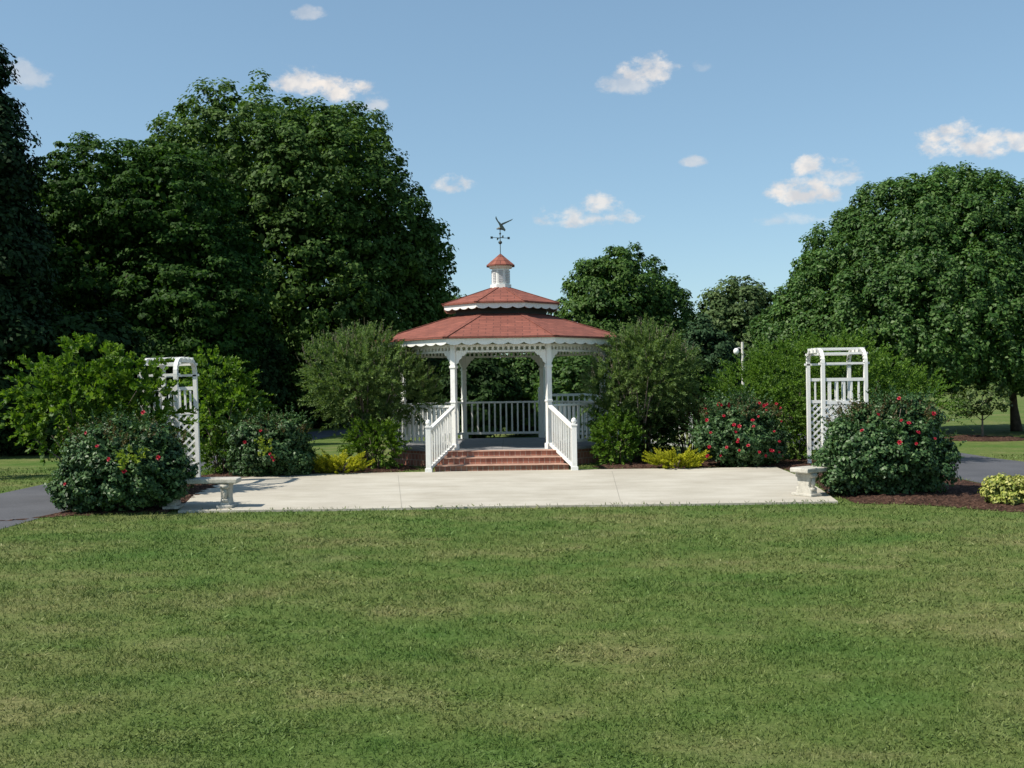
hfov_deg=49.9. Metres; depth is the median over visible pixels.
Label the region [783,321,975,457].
spreading shrub
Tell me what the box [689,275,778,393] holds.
distant tree
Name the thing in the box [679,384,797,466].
rose bush
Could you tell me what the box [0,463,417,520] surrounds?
mulch bed
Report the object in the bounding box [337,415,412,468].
shrub
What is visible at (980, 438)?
mulch ring
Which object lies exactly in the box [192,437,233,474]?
shrub
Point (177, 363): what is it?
garden arbor
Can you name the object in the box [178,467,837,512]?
patio
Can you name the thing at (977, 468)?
asphalt path
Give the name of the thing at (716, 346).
tree
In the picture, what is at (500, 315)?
gazebo
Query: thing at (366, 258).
oak tree
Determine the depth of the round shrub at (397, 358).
22.69 m
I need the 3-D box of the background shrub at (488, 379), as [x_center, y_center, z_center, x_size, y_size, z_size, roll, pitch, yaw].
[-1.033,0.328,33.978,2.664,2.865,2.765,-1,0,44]
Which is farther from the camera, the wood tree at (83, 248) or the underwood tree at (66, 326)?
the wood tree at (83, 248)
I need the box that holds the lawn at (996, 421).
[0,391,1023,767]
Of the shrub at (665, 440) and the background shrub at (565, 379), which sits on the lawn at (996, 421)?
the background shrub at (565, 379)
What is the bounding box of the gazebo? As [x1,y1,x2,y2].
[375,217,625,471]
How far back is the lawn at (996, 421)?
7.42 m
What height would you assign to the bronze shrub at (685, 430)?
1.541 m
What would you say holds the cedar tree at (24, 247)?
on the lawn at (996, 421)
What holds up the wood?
on the lawn at (996, 421)
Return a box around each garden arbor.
[138,357,200,476]
[804,347,868,463]
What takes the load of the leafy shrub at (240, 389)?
on the mulch bed at (198, 488)
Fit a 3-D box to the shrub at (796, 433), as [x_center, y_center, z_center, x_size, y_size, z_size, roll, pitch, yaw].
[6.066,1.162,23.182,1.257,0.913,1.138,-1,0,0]
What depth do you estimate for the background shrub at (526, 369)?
35.22 m
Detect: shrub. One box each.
[0,331,207,465]
[167,345,279,471]
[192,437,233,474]
[291,319,447,464]
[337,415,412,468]
[436,353,523,437]
[492,353,557,435]
[531,352,606,437]
[575,313,709,460]
[585,404,646,464]
[606,351,720,426]
[614,401,687,461]
[652,392,714,453]
[693,324,846,460]
[747,347,840,422]
[779,417,827,459]
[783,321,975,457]
[977,473,1023,504]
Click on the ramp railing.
(573, 395)
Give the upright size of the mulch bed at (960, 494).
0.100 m
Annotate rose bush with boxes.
[43,399,209,512]
[212,402,319,476]
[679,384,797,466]
[800,381,966,495]
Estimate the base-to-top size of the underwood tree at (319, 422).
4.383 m
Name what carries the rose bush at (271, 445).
on the mulch bed at (198, 488)
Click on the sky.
(710, 136)
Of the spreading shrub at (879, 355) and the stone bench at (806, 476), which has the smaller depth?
the stone bench at (806, 476)
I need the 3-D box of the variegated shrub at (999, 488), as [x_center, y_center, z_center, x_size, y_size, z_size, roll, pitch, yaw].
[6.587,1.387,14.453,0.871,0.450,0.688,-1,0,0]
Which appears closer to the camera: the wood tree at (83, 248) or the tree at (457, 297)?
the wood tree at (83, 248)
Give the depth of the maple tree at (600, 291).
46.72 m
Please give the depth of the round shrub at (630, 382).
22.70 m
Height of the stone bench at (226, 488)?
0.407 m
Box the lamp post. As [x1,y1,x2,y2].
[733,342,743,384]
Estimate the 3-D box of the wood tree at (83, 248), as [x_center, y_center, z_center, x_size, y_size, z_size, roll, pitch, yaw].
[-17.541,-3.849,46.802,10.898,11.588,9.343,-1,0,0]
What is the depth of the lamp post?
32.96 m
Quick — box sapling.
[946,380,1012,435]
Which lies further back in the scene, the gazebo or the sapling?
the sapling
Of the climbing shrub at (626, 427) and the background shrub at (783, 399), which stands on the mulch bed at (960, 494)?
the climbing shrub at (626, 427)
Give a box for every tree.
[0,43,66,454]
[0,308,158,454]
[23,164,166,316]
[30,130,277,428]
[131,68,460,427]
[149,314,296,435]
[271,328,384,427]
[373,353,447,420]
[400,292,481,371]
[546,242,697,365]
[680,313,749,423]
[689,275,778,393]
[746,160,1023,430]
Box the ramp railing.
[537,387,692,446]
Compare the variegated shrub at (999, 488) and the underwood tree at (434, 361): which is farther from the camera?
the underwood tree at (434, 361)
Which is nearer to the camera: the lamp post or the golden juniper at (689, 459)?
the golden juniper at (689, 459)
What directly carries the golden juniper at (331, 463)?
on the mulch bed at (198, 488)
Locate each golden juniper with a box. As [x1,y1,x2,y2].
[310,449,374,473]
[641,445,710,468]
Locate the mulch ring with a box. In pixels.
[944,435,1023,441]
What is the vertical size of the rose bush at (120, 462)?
1.572 m
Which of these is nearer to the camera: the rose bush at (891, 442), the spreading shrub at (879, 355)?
the rose bush at (891, 442)
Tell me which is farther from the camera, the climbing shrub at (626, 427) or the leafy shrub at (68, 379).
the climbing shrub at (626, 427)
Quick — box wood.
[897,346,1022,394]
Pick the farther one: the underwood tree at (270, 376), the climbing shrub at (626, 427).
the underwood tree at (270, 376)
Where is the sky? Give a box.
[0,0,1023,353]
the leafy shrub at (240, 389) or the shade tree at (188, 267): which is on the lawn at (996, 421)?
the shade tree at (188, 267)
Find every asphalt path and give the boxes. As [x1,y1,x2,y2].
[0,427,389,528]
[791,434,1023,482]
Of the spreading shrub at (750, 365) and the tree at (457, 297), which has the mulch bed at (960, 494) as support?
the spreading shrub at (750, 365)
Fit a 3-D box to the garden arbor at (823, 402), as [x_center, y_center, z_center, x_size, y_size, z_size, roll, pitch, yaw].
[6.227,0.467,21.100,0.940,2.317,1.097,-1,0,0]
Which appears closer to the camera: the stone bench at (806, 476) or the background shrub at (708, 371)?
the stone bench at (806, 476)
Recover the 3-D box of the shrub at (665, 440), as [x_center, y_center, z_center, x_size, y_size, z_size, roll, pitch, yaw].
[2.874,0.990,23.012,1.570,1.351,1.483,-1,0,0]
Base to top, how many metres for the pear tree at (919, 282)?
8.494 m
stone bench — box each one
[162,477,241,508]
[790,465,849,496]
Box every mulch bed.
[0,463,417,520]
[593,455,1023,511]
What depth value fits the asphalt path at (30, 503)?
16.58 m

